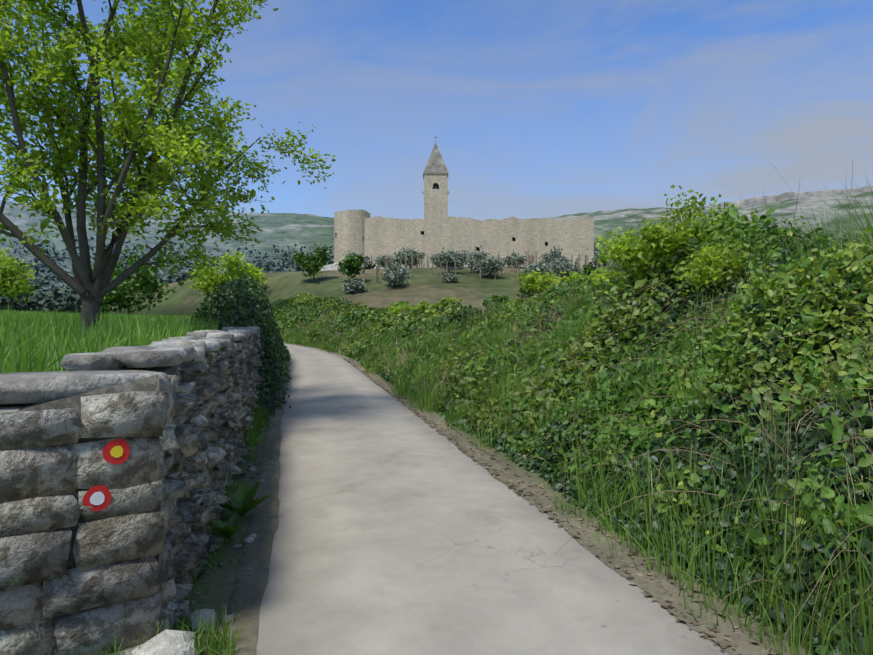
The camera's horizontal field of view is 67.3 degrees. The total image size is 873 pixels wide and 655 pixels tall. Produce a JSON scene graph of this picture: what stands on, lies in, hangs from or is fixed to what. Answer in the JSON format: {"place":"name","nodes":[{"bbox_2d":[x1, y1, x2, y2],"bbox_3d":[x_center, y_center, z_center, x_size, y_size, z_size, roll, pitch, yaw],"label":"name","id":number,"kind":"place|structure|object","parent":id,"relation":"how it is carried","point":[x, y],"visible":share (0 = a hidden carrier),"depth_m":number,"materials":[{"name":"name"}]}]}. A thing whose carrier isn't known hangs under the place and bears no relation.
{"place":"outdoors","nodes":[
{"label":"outdoors","id":0,"kind":"place"},
{"bbox_2d":[218,383,286,654],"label":"road edge soil","id":1,"kind":"structure","parent":0,"point":[249,587],"depth_m":4.53,"materials":[{"name":"brown soil"}]},
{"bbox_2d":[187,360,281,586],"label":"plants","id":2,"kind":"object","parent":1,"relation":"on","point":[258,419],"depth_m":8.30,"materials":[{"name":"green plant"}]},
{"bbox_2d":[0,186,872,298],"bbox_3d":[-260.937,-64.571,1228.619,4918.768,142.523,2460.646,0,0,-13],"label":"hills","id":3,"kind":"structure","parent":0,"point":[308,231],"depth_m":448.58,"materials":[{"name":"green plant"}]},
{"bbox_2d":[0,0,872,219],"label":"sky","id":4,"kind":"structure","parent":0,"point":[533,108],"materials":[{"name":"blue"}]},
{"bbox_2d":[104,267,816,654],"bbox_3d":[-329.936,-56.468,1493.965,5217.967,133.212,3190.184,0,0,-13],"label":"ground","id":5,"kind":"structure","parent":0,"point":[220,581],"depth_m":53.50,"materials":[{"name":"green plant"}]},
{"bbox_2d":[0,240,45,310],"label":"bush","id":6,"kind":"object","parent":5,"relation":"on","point":[14,280],"depth_m":54.18,"materials":[{"name":"green plant"}]},
{"bbox_2d":[0,372,164,654],"bbox_3d":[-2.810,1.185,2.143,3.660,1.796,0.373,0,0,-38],"label":"stone wall","id":7,"kind":"structure","parent":5,"relation":"on","point":[118,546],"depth_m":2.90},
{"bbox_2d":[82,485,110,510],"bbox_3d":[-1.521,0.766,2.936,0.116,0.116,0.001,0,0,-38],"label":"red painted ring","id":8,"kind":"object","parent":7,"relation":"attached to","point":[103,489],"visible":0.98,"depth_m":2.94,"materials":[{"name":"red paint"}]},
{"bbox_2d":[90,492,104,504],"bbox_3d":[-1.519,0.766,2.934,0.060,0.060,0.001,0,0,-38],"label":"white painted dot","id":9,"kind":"object","parent":8,"relation":"attached to","point":[96,498],"visible":1,"depth_m":2.94,"materials":[{"name":"white paint"}]},
{"bbox_2d":[102,439,129,464],"bbox_3d":[-1.458,0.566,2.985,0.116,0.117,0.001,0,0,-38],"label":"red painted ring","id":10,"kind":"object","parent":7,"relation":"attached to","point":[110,445],"visible":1,"depth_m":2.99,"materials":[{"name":"red paint"}]},
{"bbox_2d":[110,446,122,457],"bbox_3d":[-1.456,0.566,2.984,0.054,0.054,0.001,0,0,-38],"label":"yellow painted dot","id":11,"kind":"object","parent":10,"relation":"attached to","point":[116,451],"visible":1,"depth_m":2.98,"materials":[{"name":"yellow paint"}]},
{"bbox_2d":[0,327,262,403],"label":"wall capstones","id":12,"kind":"object","parent":7,"relation":"on","point":[90,372],"visible":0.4,"depth_m":3.36,"materials":[{"name":"grey stone"}]},
{"bbox_2d":[0,303,230,595],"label":"meadow grass","id":13,"kind":"structure","parent":5,"relation":"on","point":[30,341],"depth_m":6.45,"materials":[{"name":"green plant"}]},
{"bbox_2d":[81,245,176,315],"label":"bush","id":14,"kind":"object","parent":5,"relation":"on","point":[121,296],"depth_m":52.80,"materials":[{"name":"green plant"}]},
{"bbox_2d":[0,0,335,338],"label":"tree","id":15,"kind":"object","parent":5,"relation":"on","point":[136,52],"depth_m":8.85,"materials":[{"name":"green plant"}]},
{"bbox_2d":[79,607,265,654],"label":"grass","id":16,"kind":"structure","parent":5,"relation":"on","point":[201,646],"depth_m":3.13,"materials":[{"name":"green plant"}]},
{"bbox_2d":[128,331,264,631],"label":"stone wall","id":17,"kind":"structure","parent":5,"relation":"on","point":[205,425],"depth_m":4.22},
{"bbox_2d":[128,396,278,654],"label":"rocks","id":18,"kind":"object","parent":5,"relation":"on","point":[160,641],"depth_m":3.06,"materials":[{"name":"grey stone"}]},
{"bbox_2d":[186,248,267,296],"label":"bush","id":19,"kind":"object","parent":5,"relation":"on","point":[209,282],"depth_m":61.33,"materials":[{"name":"green plant"}]},
{"bbox_2d":[211,513,245,538],"bbox_3d":[-1.488,1.435,4.678,0.197,0.159,0.285,0,0,-38],"label":"dock plant","id":20,"kind":"object","parent":5,"relation":"on","point":[230,528],"visible":0.94,"depth_m":4.71,"materials":[{"name":"green plant"}]},
{"bbox_2d":[179,274,291,409],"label":"ivy hedge leaves","id":21,"kind":"object","parent":5,"relation":"on","point":[243,290],"visible":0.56,"depth_m":13.42,"materials":[{"name":"green plant"}]},
{"bbox_2d":[199,301,277,420],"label":"ivy leaves","id":22,"kind":"object","parent":5,"relation":"on","point":[271,407],"visible":0.08,"depth_m":12.34,"materials":[{"name":"green plant"}]},
{"bbox_2d":[218,482,271,515],"bbox_3d":[-1.557,1.387,5.242,0.392,0.230,0.395,0,0,34],"label":"dock plant","id":23,"kind":"object","parent":5,"relation":"on","point":[241,502],"visible":0.94,"depth_m":5.30,"materials":[{"name":"green plant"}]},
{"bbox_2d":[292,243,332,279],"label":"tree","id":24,"kind":"object","parent":5,"relation":"on","point":[314,265],"depth_m":61.70,"materials":[{"name":"green plant"}]},
{"bbox_2d":[335,253,365,278],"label":"tree","id":25,"kind":"object","parent":5,"relation":"on","point":[348,264],"depth_m":59.47,"materials":[{"name":"green plant"}]},
{"bbox_2d":[319,263,383,270],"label":"outcrop rock","id":26,"kind":"object","parent":5,"relation":"on","point":[330,267],"visible":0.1,"depth_m":85.30,"materials":[{"name":"grey stone"}]},
{"bbox_2d":[342,278,369,293],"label":"bush","id":27,"kind":"object","parent":5,"relation":"on","point":[354,286],"depth_m":55.82,"materials":[{"name":"green plant"}]},
{"bbox_2d":[343,251,374,265],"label":"olive tree","id":28,"kind":"object","parent":5,"relation":"on","point":[366,257],"visible":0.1,"depth_m":73.44,"materials":[{"name":"green plant"}]},
{"bbox_2d":[364,262,376,268],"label":"olive tree","id":29,"kind":"object","parent":5,"relation":"on","point":[368,266],"visible":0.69,"depth_m":80.06,"materials":[{"name":"green plant"}]},
{"bbox_2d":[272,293,473,368],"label":"bank shrub leaves","id":30,"kind":"object","parent":5,"relation":"on","point":[407,322],"visible":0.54,"depth_m":35.08,"materials":[{"name":"green plant"}]},
{"bbox_2d":[372,253,395,268],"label":"olive tree","id":31,"kind":"object","parent":5,"relation":"on","point":[382,260],"depth_m":81.10,"materials":[{"name":"green plant"}]},
{"bbox_2d":[0,232,778,313],"bbox_3d":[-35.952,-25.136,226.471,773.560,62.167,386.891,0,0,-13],"label":"distant trees","id":32,"kind":"object","parent":5,"relation":"on","point":[63,299],"visible":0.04,"depth_m":299.33,"materials":[{"name":"green plant"}]},
{"bbox_2d":[378,259,413,287],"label":"olive tree","id":33,"kind":"object","parent":5,"relation":"on","point":[394,275],"depth_m":57.26,"materials":[{"name":"green plant"}]},
{"bbox_2d":[278,296,516,375],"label":"leaves","id":34,"kind":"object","parent":5,"relation":"on","point":[397,364],"depth_m":22.13,"materials":[{"name":"green plant"}]},
{"bbox_2d":[384,266,410,275],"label":"olive tree","id":35,"kind":"object","parent":5,"relation":"on","point":[407,271],"visible":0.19,"depth_m":62.54,"materials":[{"name":"green plant"}]},
{"bbox_2d":[391,258,404,267],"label":"olive tree","id":36,"kind":"object","parent":5,"relation":"on","point":[394,260],"depth_m":73.29,"materials":[{"name":"green plant"}]},
{"bbox_2d":[388,301,417,315],"bbox_3d":[-1.469,-0.569,31.071,1.623,1.395,1.766,0,0,-13],"label":"shrub","id":37,"kind":"object","parent":5,"relation":"on","point":[395,310],"visible":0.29,"depth_m":31.01,"materials":[{"name":"green plant"}]},
{"bbox_2d":[277,291,537,392],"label":"bank grass","id":38,"kind":"structure","parent":5,"relation":"on","point":[321,345],"depth_m":21.16,"materials":[{"name":"green plant"}]},
{"bbox_2d":[393,247,423,265],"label":"olive tree","id":39,"kind":"object","parent":5,"relation":"on","point":[403,252],"visible":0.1,"depth_m":77.12,"materials":[{"name":"green plant"}]},
{"bbox_2d":[397,246,427,267],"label":"olive tree","id":40,"kind":"object","parent":5,"relation":"on","point":[408,255],"depth_m":74.37,"materials":[{"name":"green plant"}]},
{"bbox_2d":[428,254,439,266],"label":"olive tree","id":41,"kind":"object","parent":5,"relation":"on","point":[432,256],"visible":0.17,"depth_m":76.09,"materials":[{"name":"green plant"}]},
{"bbox_2d":[415,297,461,311],"bbox_3d":[0.171,-0.517,26.578,2.226,1.459,1.413,0,0,-13],"label":"shrub","id":42,"kind":"object","parent":5,"relation":"on","point":[422,306],"visible":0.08,"depth_m":26.21,"materials":[{"name":"green plant"}]},
{"bbox_2d":[428,247,467,272],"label":"olive tree","id":43,"kind":"object","parent":5,"relation":"on","point":[448,256],"depth_m":65.61,"materials":[{"name":"green plant"}]},
{"bbox_2d":[441,273,461,282],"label":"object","id":44,"kind":"object","parent":5,"relation":"on","point":[450,277],"depth_m":59.85,"materials":[{"name":"green plant"}]},
{"bbox_2d":[444,251,463,268],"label":"olive tree","id":45,"kind":"object","parent":5,"relation":"on","point":[459,259],"visible":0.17,"depth_m":70.10,"materials":[{"name":"green plant"}]},
{"bbox_2d":[448,251,466,262],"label":"olive tree","id":46,"kind":"object","parent":5,"relation":"on","point":[457,253],"visible":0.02,"depth_m":80.40,"materials":[{"name":"green plant"}]},
{"bbox_2d":[455,247,471,266],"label":"olive tree","id":47,"kind":"object","parent":5,"relation":"on","point":[464,258],"depth_m":81.33,"materials":[{"name":"green plant"}]},
{"bbox_2d":[334,173,593,267],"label":"fortress","id":48,"kind":"structure","parent":5,"relation":"on","point":[436,230],"depth_m":91.45,"materials":[{"name":"stone"}]},
{"bbox_2d":[423,137,448,173],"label":"tower roof","id":49,"kind":"structure","parent":48,"relation":"on","point":[435,163],"depth_m":99.10,"materials":[{"name":"stone"}]},
{"bbox_2d":[461,245,492,272],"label":"olive tree","id":50,"kind":"object","parent":5,"relation":"on","point":[478,255],"visible":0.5,"depth_m":66.91,"materials":[{"name":"green plant"}]},
{"bbox_2d":[350,250,618,283],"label":"vine stakes","id":51,"kind":"object","parent":5,"relation":"on","point":[531,258],"visible":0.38,"depth_m":67.14,"materials":[{"name":"brown wood"}]},
{"bbox_2d":[471,255,510,277],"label":"olive tree","id":52,"kind":"object","parent":5,"relation":"on","point":[484,262],"depth_m":62.44,"materials":[{"name":"green plant"}]},
{"bbox_2d":[482,294,508,310],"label":"field shrub","id":53,"kind":"object","parent":5,"relation":"on","point":[496,298],"visible":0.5,"depth_m":43.24,"materials":[{"name":"green plant"}]},
{"bbox_2d":[504,252,526,267],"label":"olive tree","id":54,"kind":"object","parent":5,"relation":"on","point":[520,259],"depth_m":72.10,"materials":[{"name":"green plant"}]},
{"bbox_2d":[517,284,533,299],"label":"field shrub","id":55,"kind":"object","parent":5,"relation":"on","point":[526,291],"depth_m":52.24,"materials":[{"name":"green plant"}]},
{"bbox_2d":[525,260,549,270],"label":"olive tree","id":56,"kind":"object","parent":5,"relation":"on","point":[527,266],"visible":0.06,"depth_m":60.54,"materials":[{"name":"green plant"}]},
{"bbox_2d":[520,262,556,276],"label":"olive tree","id":57,"kind":"object","parent":5,"relation":"on","point":[536,267],"depth_m":58.71,"materials":[{"name":"green plant"}]},
{"bbox_2d":[538,245,564,263],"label":"olive tree","id":58,"kind":"object","parent":5,"relation":"on","point":[546,256],"visible":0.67,"depth_m":75.33,"materials":[{"name":"green plant"}]},
{"bbox_2d":[515,270,588,294],"bbox_3d":[3.385,-0.913,18.048,1.337,1.438,2.520,0,0,-48],"label":"shrub","id":59,"kind":"object","parent":5,"relation":"on","point":[534,280],"visible":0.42,"depth_m":18.10,"materials":[{"name":"green plant"}]},
{"bbox_2d":[552,257,568,264],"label":"olive tree","id":60,"kind":"object","parent":5,"relation":"on","point":[558,259],"visible":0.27,"depth_m":73.56,"materials":[{"name":"green plant"}]},
{"bbox_2d":[547,255,581,278],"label":"olive tree","id":61,"kind":"object","parent":5,"relation":"on","point":[566,267],"depth_m":60.37,"materials":[{"name":"green plant"}]},
{"bbox_2d":[375,229,765,451],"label":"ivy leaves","id":62,"kind":"object","parent":5,"relation":"on","point":[498,442],"visible":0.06,"depth_m":9.29,"materials":[{"name":"green plant"}]},
{"bbox_2d":[270,255,872,654],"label":"undergrowth","id":63,"kind":"object","parent":5,"relation":"on","point":[812,433],"visible":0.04,"depth_m":4.95,"materials":[{"name":"green plant"}]},
{"bbox_2d":[377,209,789,446],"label":"bank bramble leaves","id":64,"kind":"object","parent":5,"relation":"on","point":[551,382],"visible":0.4,"depth_m":9.39,"materials":[{"name":"green plant"}]},
{"bbox_2d":[578,262,598,277],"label":"field shrub","id":65,"kind":"object","parent":5,"relation":"on","point":[588,269],"visible":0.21,"depth_m":56.75,"materials":[{"name":"green plant"}]},
{"bbox_2d":[387,197,795,432],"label":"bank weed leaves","id":66,"kind":"object","parent":5,"relation":"on","point":[730,210],"visible":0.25,"depth_m":11.03,"materials":[{"name":"green plant"}]},
{"bbox_2d":[591,251,606,267],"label":"olive tree","id":67,"kind":"object","parent":5,"relation":"on","point":[595,260],"depth_m":76.13,"materials":[{"name":"green plant"}]},
{"bbox_2d":[583,266,625,286],"bbox_3d":[3.584,-0.712,14.200,1.397,1.333,1.871,0,0,-13],"label":"shrub","id":68,"kind":"object","parent":5,"relation":"on","point":[607,274],"depth_m":13.57,"materials":[{"name":"green plant"}]},
{"bbox_2d":[605,262,630,271],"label":"olive tree","id":69,"kind":"object","parent":5,"relation":"on","point":[615,266],"visible":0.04,"depth_m":58.61,"materials":[{"name":"green plant"}]},
{"bbox_2d":[387,157,872,649],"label":"bramble canes","id":70,"kind":"object","parent":5,"relation":"on","point":[795,422],"visible":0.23,"depth_m":5.59,"materials":[{"name":"green plant"}]},
{"bbox_2d":[389,376,872,653],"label":"tall grass","id":71,"kind":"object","parent":5,"relation":"on","point":[637,533],"visible":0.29,"depth_m":4.12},
{"bbox_2d":[391,223,872,654],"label":"bank grass","id":72,"kind":"structure","parent":5,"relation":"on","point":[868,637],"depth_m":4.32,"materials":[{"name":"green plant"}]},
{"bbox_2d":[419,176,872,410],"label":"bushes","id":73,"kind":"object","parent":5,"relation":"on","point":[497,341],"visible":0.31,"depth_m":8.29,"materials":[{"name":"green plant"}]},
{"bbox_2d":[426,217,872,529],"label":"undergrowth","id":74,"kind":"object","parent":5,"relation":"on","point":[777,426],"depth_m":4.64,"materials":[{"name":"green plant"}]},
{"bbox_2d":[581,185,738,283],"bbox_3d":[3.481,-0.988,9.423,2.287,1.806,1.978,0,0,-13],"label":"shrub","id":75,"kind":"object","parent":5,"relation":"on","point":[630,254],"depth_m":9.28,"materials":[{"name":"green plant"}]},
{"bbox_2d":[504,232,872,654],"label":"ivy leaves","id":76,"kind":"object","parent":5,"relation":"on","point":[801,441],"visible":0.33,"depth_m":4.66,"materials":[{"name":"green plant"}]},
{"bbox_2d":[511,215,872,621],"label":"bank bramble leaves","id":77,"kind":"object","parent":5,"relation":"on","point":[738,325],"visible":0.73,"depth_m":5.63,"materials":[{"name":"green plant"}]},
{"bbox_2d":[534,209,872,536],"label":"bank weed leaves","id":78,"kind":"object","parent":5,"relation":"on","point":[634,431],"visible":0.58,"depth_m":5.46,"materials":[{"name":"green plant"}]},
{"bbox_2d":[673,232,759,291],"bbox_3d":[3.563,-0.630,8.216,1.163,1.202,1.119,0,0,-13],"label":"shrub","id":79,"kind":"object","parent":5,"relation":"on","point":[701,259],"depth_m":8.05,"materials":[{"name":"green plant"}]},
{"bbox_2d":[632,164,856,268],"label":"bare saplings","id":80,"kind":"object","parent":5,"relation":"on","point":[796,206],"visible":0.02,"depth_m":9.48,"materials":[{"name":"plant"}]},
{"bbox_2d":[256,344,730,654],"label":"road","id":81,"kind":"structure","parent":0,"point":[399,531],"depth_m":4.38,"materials":[{"name":"grey concrete"}]},
{"bbox_2d":[284,343,797,654],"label":"road edge soil","id":82,"kind":"structure","parent":0,"point":[660,597],"depth_m":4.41,"materials":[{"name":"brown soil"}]}
]}

